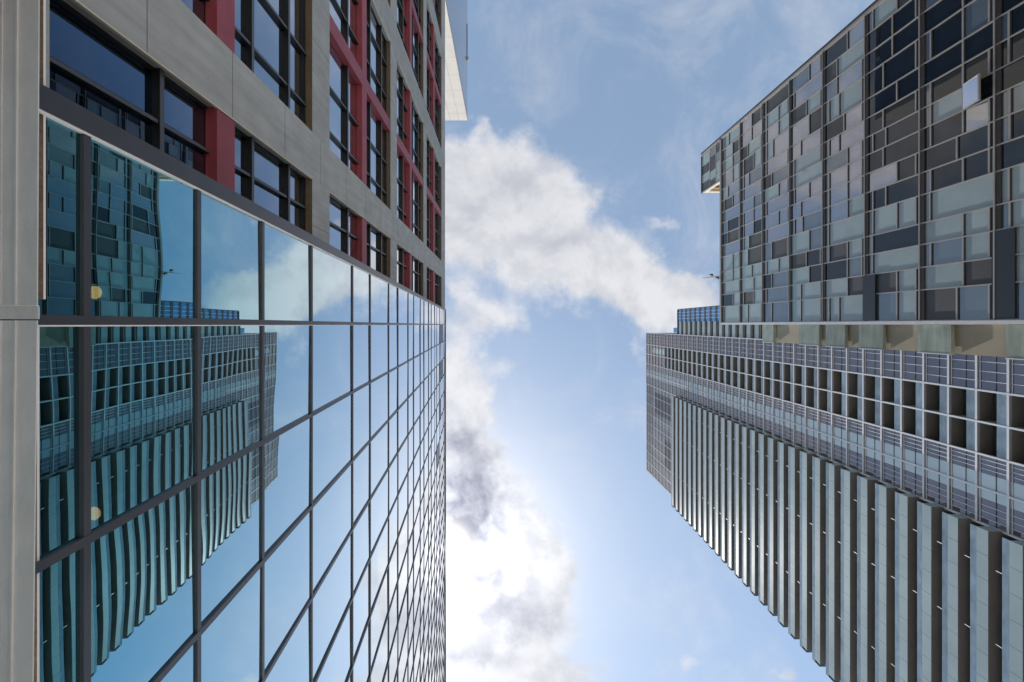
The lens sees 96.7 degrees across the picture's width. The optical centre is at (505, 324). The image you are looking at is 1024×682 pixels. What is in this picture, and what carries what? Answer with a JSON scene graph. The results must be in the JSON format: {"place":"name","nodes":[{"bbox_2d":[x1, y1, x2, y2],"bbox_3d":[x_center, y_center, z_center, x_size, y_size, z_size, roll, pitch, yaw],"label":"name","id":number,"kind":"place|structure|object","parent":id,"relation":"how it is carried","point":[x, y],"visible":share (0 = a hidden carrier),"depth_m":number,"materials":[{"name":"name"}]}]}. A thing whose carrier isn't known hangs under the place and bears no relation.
{"place":"outdoors","nodes":[
{"label":"outdoors","id":0,"kind":"place"},
{"bbox_2d":[445,0,874,681],"label":"sky","id":1,"kind":"structure","parent":0,"point":[579,223],"materials":[{"name":"blue"}]},
{"bbox_2d":[646,305,1023,681],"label":"residential tower","id":2,"kind":"structure","parent":0,"point":[852,514],"depth_m":74.13,"materials":[{"name":"grey"}]},
{"bbox_3d":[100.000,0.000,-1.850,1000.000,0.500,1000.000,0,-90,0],"label":"ground","id":3,"kind":"structure","parent":0,"visible":0},
{"bbox_2d":[46,0,444,308],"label":"stone building","id":4,"kind":"structure","parent":3,"relation":"on","point":[323,120],"depth_m":12.25,"materials":[{"name":"grey stone"}]},
{"bbox_2d":[50,0,311,230],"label":"window","id":5,"kind":"structure","parent":4,"relation":"in","point":[89,67],"depth_m":7.29,"materials":[{"name":"blue glass"}]},
{"bbox_2d":[181,0,306,123],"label":"window","id":6,"kind":"structure","parent":4,"relation":"in","point":[268,36],"depth_m":10.85,"materials":[{"name":"blue glass"}]},
{"bbox_2d":[330,192,389,275],"bbox_3d":[-5.551,-2.128,17.689,0.298,7.403,3.954,0,-90,0],"label":"window","id":7,"kind":"structure","parent":4,"relation":"in","point":[351,234],"depth_m":17.23,"materials":[{"name":"black glass"}]},
{"bbox_2d":[330,0,389,204],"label":"window","id":8,"kind":"structure","parent":4,"relation":"in","point":[359,120],"depth_m":17.23,"materials":[{"name":"blue glass"}]},
{"bbox_2d":[397,243,422,294],"bbox_3d":[-5.551,-2.128,26.319,0.298,7.329,3.954,0,-90,0],"label":"window","id":9,"kind":"structure","parent":4,"relation":"in","point":[408,268],"depth_m":25.81,"materials":[{"name":"black glass"}]},
{"bbox_2d":[397,58,422,239],"bbox_3d":[-5.551,-9.370,26.319,0.298,7.329,7.939,0,-90,0],"label":"window","id":10,"kind":"structure","parent":4,"relation":"in","point":[409,178],"depth_m":25.81,"materials":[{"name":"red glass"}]},
{"bbox_2d":[397,0,422,90],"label":"window","id":11,"kind":"structure","parent":4,"relation":"in","point":[408,11],"depth_m":26.84,"materials":[{"name":"red glass"}]},
{"bbox_2d":[427,266,439,304],"bbox_3d":[-5.551,-2.128,34.857,0.298,7.217,3.954,0,-90,0],"label":"window","id":12,"kind":"structure","parent":4,"relation":"in","point":[433,286],"depth_m":34.31,"materials":[{"name":"red glass"}]},
{"bbox_2d":[427,132,440,257],"bbox_3d":[-5.551,-9.370,34.857,0.298,7.217,7.939,0,-90,0],"label":"window","id":13,"kind":"structure","parent":4,"relation":"in","point":[433,210],"depth_m":34.31,"materials":[{"name":"red glass"}]},
{"bbox_2d":[427,0,440,140],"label":"window","id":14,"kind":"structure","parent":4,"relation":"in","point":[433,96],"depth_m":34.31,"materials":[{"name":"red glass"}]},
{"bbox_2d":[445,0,466,119],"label":"white block","id":15,"kind":"structure","parent":4,"relation":"on","point":[455,59],"depth_m":54.74,"materials":[{"name":"concrete"}]},
{"bbox_2d":[701,0,1023,359],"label":"checkered building","id":16,"kind":"structure","parent":3,"relation":"on","point":[862,173],"depth_m":28.04,"materials":[{"name":"grey glass"}]},
{"bbox_2d":[963,73,980,109],"bbox_3d":[23.380,-11.689,22.842,0.300,1.035,1.300,0,-90,0],"label":"open window","id":17,"kind":"structure","parent":16,"relation":"in","point":[971,88],"depth_m":22.74,"materials":[{"name":"blue"}]},
{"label":"pavement","id":18,"kind":"structure","parent":0,"visible":0},
{"bbox_2d":[0,83,445,681],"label":"glass building","id":19,"kind":"structure","parent":18,"relation":"on","point":[242,439],"depth_m":4.67,"materials":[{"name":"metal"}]},
{"bbox_2d":[0,0,45,681],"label":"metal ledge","id":20,"kind":"object","parent":19,"relation":"attached to","point":[22,167],"visible":1,"depth_m":2.30,"materials":[{"name":"silver metal"}]},
{"bbox_2d":[39,327,78,558],"bbox_3d":[-2.660,0.703,0.818,0.322,4.436,1.466,0,-90,0],"label":"window pane","id":21,"kind":"structure","parent":19,"relation":"in","point":[58,346],"depth_m":2.86,"materials":[{"name":"blue glass"}]},
{"bbox_2d":[38,117,79,314],"bbox_3d":[-2.656,-0.675,0.818,0.314,4.436,1.290,0,-90,0],"label":"window pane","id":22,"kind":"structure","parent":19,"relation":"in","point":[62,142],"depth_m":2.88,"materials":[{"name":"glass"}]},
{"bbox_2d":[39,550,79,681],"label":"window pane","id":23,"kind":"structure","parent":19,"relation":"in","point":[59,583],"depth_m":2.87,"materials":[{"name":"blue glass"}]},
{"bbox_2d":[91,485,194,681],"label":"window pane","id":24,"kind":"structure","parent":19,"relation":"in","point":[143,570],"depth_m":3.59,"materials":[{"name":"teal glass"}]},
{"bbox_2d":[91,326,194,530],"bbox_3d":[-2.855,0.703,3.656,0.086,1.239,1.466,0,-90,0],"label":"window pane","id":25,"kind":"structure","parent":19,"relation":"in","point":[143,377],"depth_m":3.53,"materials":[{"name":"teal glass"}]},
{"bbox_2d":[91,139,194,317],"bbox_3d":[-2.855,-0.675,3.656,0.083,1.239,1.290,0,-90,0],"label":"window pane","id":26,"kind":"structure","parent":19,"relation":"in","point":[143,218],"depth_m":3.53,"materials":[{"name":"teal glass"}]},
{"bbox_2d":[201,446,260,624],"bbox_3d":[-2.943,2.169,4.927,0.087,1.304,1.466,0,-90,0],"label":"window pane","id":27,"kind":"structure","parent":19,"relation":"in","point":[231,495],"depth_m":4.84,"materials":[{"name":"blue glass"}]},
{"bbox_2d":[201,326,260,471],"bbox_3d":[-2.939,0.703,4.927,0.090,1.304,1.466,0,-90,0],"label":"window pane","id":28,"kind":"structure","parent":19,"relation":"in","point":[230,355],"depth_m":4.84,"materials":[{"name":"blue glass"}]},
{"bbox_2d":[201,568,260,681],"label":"window pane","id":29,"kind":"structure","parent":19,"relation":"in","point":[231,645],"depth_m":5.00,"materials":[{"name":"glass"}]},
{"bbox_2d":[201,192,260,319],"bbox_3d":[-2.945,-0.675,4.927,0.098,1.304,1.290,0,-90,0],"label":"window pane","id":30,"kind":"structure","parent":19,"relation":"in","point":[230,237],"depth_m":4.83,"materials":[{"name":"blue glass"}]},
{"bbox_2d":[265,605,309,681],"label":"window pane","id":31,"kind":"structure","parent":19,"relation":"in","point":[293,664],"depth_m":6.68,"materials":[{"name":"blue glass"}]},
{"bbox_2d":[265,326,309,436],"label":"window pane","id":32,"kind":"structure","parent":19,"relation":"in","point":[287,348],"depth_m":6.31,"materials":[{"name":"blue glass"}]},
{"bbox_2d":[265,224,309,320],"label":"window pane","id":33,"kind":"structure","parent":19,"relation":"in","point":[287,258],"depth_m":6.32,"materials":[{"name":"blue glass"}]},
{"bbox_2d":[265,418,310,553],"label":"window pane","id":34,"kind":"structure","parent":19,"relation":"in","point":[287,456],"depth_m":6.32,"materials":[{"name":"blue glass"}]},
{"bbox_2d":[265,511,310,671],"bbox_3d":[-3.046,3.635,6.423,0.112,1.687,1.466,0,-90,0],"label":"window pane","id":35,"kind":"structure","parent":19,"relation":"in","point":[287,571],"depth_m":6.32,"materials":[{"name":"blue glass"}]},
{"bbox_2d":[313,394,351,501],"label":"window pane","id":36,"kind":"structure","parent":19,"relation":"in","point":[332,427],"depth_m":8.32,"materials":[{"name":"blue glass"}]},
{"bbox_2d":[313,534,351,681],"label":"window pane","id":37,"kind":"structure","parent":19,"relation":"in","point":[331,601],"depth_m":8.33,"materials":[{"name":"blue glass"}]},
{"bbox_2d":[313,325,351,410],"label":"window pane","id":38,"kind":"structure","parent":19,"relation":"in","point":[331,343],"depth_m":8.27,"materials":[{"name":"blue glass"}]},
{"bbox_2d":[313,464,351,591],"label":"window pane","id":39,"kind":"structure","parent":19,"relation":"in","point":[332,515],"depth_m":8.31,"materials":[{"name":"blue glass"}]},
{"bbox_2d":[313,247,351,321],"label":"window pane","id":40,"kind":"structure","parent":19,"relation":"in","point":[332,277],"depth_m":8.33,"materials":[{"name":"blue glass"}]},
{"bbox_2d":[317,606,350,681],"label":"window pane","id":41,"kind":"structure","parent":19,"relation":"in","point":[337,666],"depth_m":8.91,"materials":[{"name":"blue glass"}]},
{"bbox_2d":[353,565,368,660],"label":"window pane","id":42,"kind":"structure","parent":19,"relation":"in","point":[361,598],"depth_m":10.47,"materials":[{"name":"blue glass"}]},
{"bbox_2d":[353,624,368,681],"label":"window pane","id":43,"kind":"structure","parent":19,"relation":"in","point":[361,666],"depth_m":10.75,"materials":[{"name":"blue glass"}]},
{"bbox_2d":[353,325,368,389],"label":"window pane","id":44,"kind":"structure","parent":19,"relation":"in","point":[360,332],"depth_m":10.47,"materials":[{"name":"blue glass"}]},
{"bbox_2d":[353,384,369,457],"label":"window pane","id":45,"kind":"structure","parent":19,"relation":"in","point":[361,398],"depth_m":10.53,"materials":[{"name":"blue glass"}]},
{"bbox_2d":[353,505,369,592],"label":"window pane","id":46,"kind":"structure","parent":19,"relation":"in","point":[361,536],"depth_m":10.47,"materials":[{"name":"blue glass"}]},
{"bbox_2d":[353,444,369,524],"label":"window pane","id":47,"kind":"structure","parent":19,"relation":"in","point":[361,466],"depth_m":10.55,"materials":[{"name":"blue glass"}]},
{"bbox_2d":[353,266,369,321],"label":"window pane","id":48,"kind":"structure","parent":19,"relation":"in","point":[361,279],"depth_m":10.54,"materials":[{"name":"glass"}]},
{"bbox_2d":[371,619,387,681],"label":"window pane","id":49,"kind":"structure","parent":19,"relation":"in","point":[381,661],"depth_m":12.85,"materials":[{"name":"blue glass"}]},
{"bbox_2d":[371,374,387,437],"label":"window pane","id":50,"kind":"structure","parent":19,"relation":"in","point":[379,388],"depth_m":12.56,"materials":[{"name":"blue glass"}]},
{"bbox_2d":[371,521,387,609],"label":"window pane","id":51,"kind":"structure","parent":19,"relation":"in","point":[379,560],"depth_m":12.57,"materials":[{"name":"glass"}]},
{"bbox_2d":[371,570,387,667],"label":"window pane","id":52,"kind":"structure","parent":19,"relation":"in","point":[378,618],"depth_m":12.57,"materials":[{"name":"glass"}]},
{"bbox_2d":[371,325,387,379],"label":"window pane","id":53,"kind":"structure","parent":19,"relation":"in","point":[379,333],"depth_m":12.56,"materials":[{"name":"blue glass"}]},
{"bbox_2d":[371,423,387,494],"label":"window pane","id":54,"kind":"structure","parent":19,"relation":"in","point":[379,445],"depth_m":12.55,"materials":[{"name":"blue glass"}]},
{"bbox_2d":[371,275,387,322],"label":"window pane","id":55,"kind":"structure","parent":19,"relation":"in","point":[379,288],"depth_m":12.56,"materials":[{"name":"blue glass"}]},
{"bbox_2d":[371,470,388,552],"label":"window pane","id":56,"kind":"structure","parent":19,"relation":"in","point":[379,502],"depth_m":12.54,"materials":[{"name":"blue glass"}]},
{"bbox_2d":[389,284,396,322],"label":"window pane","id":57,"kind":"structure","parent":19,"relation":"in","point":[392,289],"depth_m":14.61,"materials":[{"name":"blue glass"}]},
{"bbox_2d":[389,589,397,654],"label":"window pane","id":58,"kind":"structure","parent":19,"relation":"in","point":[393,615],"depth_m":14.76,"materials":[{"name":"blue glass"}]},
{"bbox_2d":[389,368,397,417],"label":"window pane","id":59,"kind":"structure","parent":19,"relation":"in","point":[393,376],"depth_m":14.76,"materials":[{"name":"blue glass"}]},
{"bbox_2d":[389,455,397,512],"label":"window pane","id":60,"kind":"structure","parent":19,"relation":"in","point":[393,471],"depth_m":14.74,"materials":[{"name":"glass"}]},
{"bbox_2d":[389,498,397,559],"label":"window pane","id":61,"kind":"structure","parent":19,"relation":"in","point":[393,519],"depth_m":14.74,"materials":[{"name":"glass"}]},
{"bbox_2d":[389,542,397,607],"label":"window pane","id":62,"kind":"structure","parent":19,"relation":"in","point":[393,567],"depth_m":14.74,"materials":[{"name":"glass"}]},
{"bbox_2d":[389,325,397,369],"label":"window pane","id":63,"kind":"structure","parent":19,"relation":"in","point":[393,336],"depth_m":14.76,"materials":[{"name":"blue glass"}]},
{"bbox_2d":[389,412,397,464],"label":"window pane","id":64,"kind":"structure","parent":19,"relation":"in","point":[393,423],"depth_m":14.77,"materials":[{"name":"blue glass"}]},
{"bbox_2d":[389,629,397,681],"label":"window pane","id":65,"kind":"structure","parent":19,"relation":"in","point":[393,663],"depth_m":14.92,"materials":[{"name":"glass"}]},
{"bbox_2d":[399,551,407,614],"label":"window pane","id":66,"kind":"structure","parent":19,"relation":"in","point":[403,580],"depth_m":16.88,"materials":[{"name":"glass"}]},
{"bbox_2d":[399,363,407,406],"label":"window pane","id":67,"kind":"structure","parent":19,"relation":"in","point":[403,370],"depth_m":16.85,"materials":[{"name":"blue glass"}]},
{"bbox_2d":[399,438,407,489],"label":"window pane","id":68,"kind":"structure","parent":19,"relation":"in","point":[403,454],"depth_m":16.85,"materials":[{"name":"glass"}]},
{"bbox_2d":[399,476,407,531],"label":"window pane","id":69,"kind":"structure","parent":19,"relation":"in","point":[403,496],"depth_m":16.86,"materials":[{"name":"glass"}]},
{"bbox_2d":[399,513,407,573],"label":"window pane","id":70,"kind":"structure","parent":19,"relation":"in","point":[403,538],"depth_m":16.84,"materials":[{"name":"glass"}]},
{"bbox_2d":[399,325,407,364],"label":"window pane","id":71,"kind":"structure","parent":19,"relation":"in","point":[403,329],"depth_m":16.86,"materials":[{"name":"glass"}]},
{"bbox_2d":[399,400,407,447],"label":"window pane","id":72,"kind":"structure","parent":19,"relation":"in","point":[403,411],"depth_m":16.88,"materials":[{"name":"blue glass"}]},
{"bbox_2d":[399,589,407,657],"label":"window pane","id":73,"kind":"structure","parent":19,"relation":"in","point":[404,615],"depth_m":16.88,"materials":[{"name":"glass"}]},
{"bbox_2d":[399,626,407,681],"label":"window pane","id":74,"kind":"structure","parent":19,"relation":"in","point":[404,656],"depth_m":16.85,"materials":[{"name":"glass"}]},
{"bbox_2d":[399,289,407,322],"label":"window pane","id":75,"kind":"structure","parent":19,"relation":"in","point":[403,296],"depth_m":16.84,"materials":[{"name":"blue glass"}]},
{"bbox_2d":[409,534,412,576],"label":"window pane","id":76,"kind":"structure","parent":19,"relation":"in","point":[411,542],"depth_m":18.76,"materials":[{"name":"glass"}]},
{"bbox_2d":[409,639,412,681],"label":"window pane","id":77,"kind":"structure","parent":19,"relation":"in","point":[411,650],"depth_m":19.05,"materials":[{"name":"blue glass"}]},
{"bbox_2d":[409,360,412,395],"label":"window pane","id":78,"kind":"structure","parent":19,"relation":"in","point":[410,362],"depth_m":18.76,"materials":[{"name":"blue glass"}]},
{"bbox_2d":[409,429,412,467],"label":"window pane","id":79,"kind":"structure","parent":19,"relation":"in","point":[411,434],"depth_m":18.71,"materials":[{"name":"blue glass"}]},
{"bbox_2d":[409,499,412,539],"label":"window pane","id":80,"kind":"structure","parent":19,"relation":"in","point":[411,506],"depth_m":18.75,"materials":[{"name":"blue glass"}]},
{"bbox_2d":[409,395,412,431],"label":"window pane","id":81,"kind":"structure","parent":19,"relation":"in","point":[411,398],"depth_m":18.73,"materials":[{"name":"blue glass"}]},
{"bbox_2d":[409,569,412,612],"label":"window pane","id":82,"kind":"structure","parent":19,"relation":"in","point":[411,578],"depth_m":18.74,"materials":[{"name":"blue glass"}]},
{"bbox_2d":[409,604,412,648],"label":"window pane","id":83,"kind":"structure","parent":19,"relation":"in","point":[411,614],"depth_m":18.74,"materials":[{"name":"glass"}]},
{"bbox_2d":[409,464,413,503],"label":"window pane","id":84,"kind":"structure","parent":19,"relation":"in","point":[411,491],"depth_m":19.01,"materials":[{"name":"glass"}]},
{"bbox_2d":[409,325,413,358],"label":"window pane","id":85,"kind":"structure","parent":19,"relation":"in","point":[410,326],"depth_m":18.88,"materials":[{"name":"blue glass"}]},
{"bbox_2d":[409,294,413,322],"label":"window pane","id":86,"kind":"structure","parent":19,"relation":"in","point":[411,297],"depth_m":19.01,"materials":[{"name":"blue glass"}]},
{"bbox_2d":[414,510,419,556],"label":"window pane","id":87,"kind":"structure","parent":19,"relation":"in","point":[417,526],"depth_m":20.69,"materials":[{"name":"glass"}]},
{"bbox_2d":[414,603,419,656],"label":"window pane","id":88,"kind":"structure","parent":19,"relation":"in","point":[417,625],"depth_m":20.68,"materials":[{"name":"glass"}]},
{"bbox_2d":[414,356,419,389],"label":"window pane","id":89,"kind":"structure","parent":19,"relation":"in","point":[417,360],"depth_m":20.72,"materials":[{"name":"blue glass"}]},
{"bbox_2d":[414,417,419,456],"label":"window pane","id":90,"kind":"structure","parent":19,"relation":"in","point":[417,426],"depth_m":20.74,"materials":[{"name":"blue glass"}]},
{"bbox_2d":[414,448,419,489],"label":"window pane","id":91,"kind":"structure","parent":19,"relation":"in","point":[417,459],"depth_m":20.72,"materials":[{"name":"blue glass"}]},
{"bbox_2d":[414,479,419,523],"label":"window pane","id":92,"kind":"structure","parent":19,"relation":"in","point":[417,493],"depth_m":20.72,"materials":[{"name":"blue glass"}]},
{"bbox_2d":[414,325,419,356],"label":"window pane","id":93,"kind":"structure","parent":19,"relation":"in","point":[416,327],"depth_m":20.75,"materials":[{"name":"blue glass"}]},
{"bbox_2d":[414,387,419,423],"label":"window pane","id":94,"kind":"structure","parent":19,"relation":"in","point":[417,393],"depth_m":20.70,"materials":[{"name":"blue glass"}]},
{"bbox_2d":[414,541,419,590],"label":"window pane","id":95,"kind":"structure","parent":19,"relation":"in","point":[417,559],"depth_m":20.71,"materials":[{"name":"glass"}]},
{"bbox_2d":[414,572,419,623],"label":"window pane","id":96,"kind":"structure","parent":19,"relation":"in","point":[417,592],"depth_m":20.71,"materials":[{"name":"glass"}]},
{"bbox_2d":[414,633,419,681],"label":"window pane","id":97,"kind":"structure","parent":19,"relation":"in","point":[417,657],"depth_m":21.05,"materials":[{"name":"glass"}]},
{"bbox_2d":[414,296,419,323],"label":"window pane","id":98,"kind":"structure","parent":19,"relation":"in","point":[416,300],"depth_m":20.70,"materials":[{"name":"blue glass"}]},
{"bbox_2d":[424,430,427,461],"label":"window pane","id":99,"kind":"structure","parent":19,"relation":"in","point":[426,436],"depth_m":24.60,"materials":[{"name":"glass"}]},
{"bbox_2d":[424,456,427,489],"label":"window pane","id":100,"kind":"structure","parent":19,"relation":"in","point":[426,463],"depth_m":24.59,"materials":[{"name":"glass"}]},
{"bbox_2d":[424,325,427,350],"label":"window pane","id":101,"kind":"structure","parent":19,"relation":"in","point":[425,326],"depth_m":24.64,"materials":[{"name":"blue glass"}]},
{"bbox_2d":[424,377,427,406],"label":"window pane","id":102,"kind":"structure","parent":19,"relation":"in","point":[426,381],"depth_m":24.57,"materials":[{"name":"blue glass"}]},
{"bbox_2d":[424,509,427,545],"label":"window pane","id":103,"kind":"structure","parent":19,"relation":"in","point":[426,518],"depth_m":24.58,"materials":[{"name":"blue glass"}]},
{"bbox_2d":[424,479,428,516],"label":"window pane","id":104,"kind":"structure","parent":19,"relation":"in","point":[426,495],"depth_m":25.05,"materials":[{"name":"blue glass"}]},
{"bbox_2d":[424,556,428,600],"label":"window pane","id":105,"kind":"structure","parent":19,"relation":"in","point":[426,577],"depth_m":25.08,"materials":[{"name":"blue glass"}]},
{"bbox_2d":[424,351,428,378],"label":"window pane","id":106,"kind":"structure","parent":19,"relation":"in","point":[426,355],"depth_m":25.06,"materials":[{"name":"blue glass"}]},
{"bbox_2d":[424,404,428,434],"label":"window pane","id":107,"kind":"structure","parent":19,"relation":"in","point":[426,422],"depth_m":25.06,"materials":[{"name":"blue glass"}]},
{"bbox_2d":[424,582,428,628],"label":"window pane","id":108,"kind":"structure","parent":19,"relation":"in","point":[427,595],"depth_m":25.06,"materials":[{"name":"glass"}]},
{"bbox_2d":[424,608,428,656],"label":"window pane","id":109,"kind":"structure","parent":19,"relation":"in","point":[427,621],"depth_m":25.06,"materials":[{"name":"glass"}]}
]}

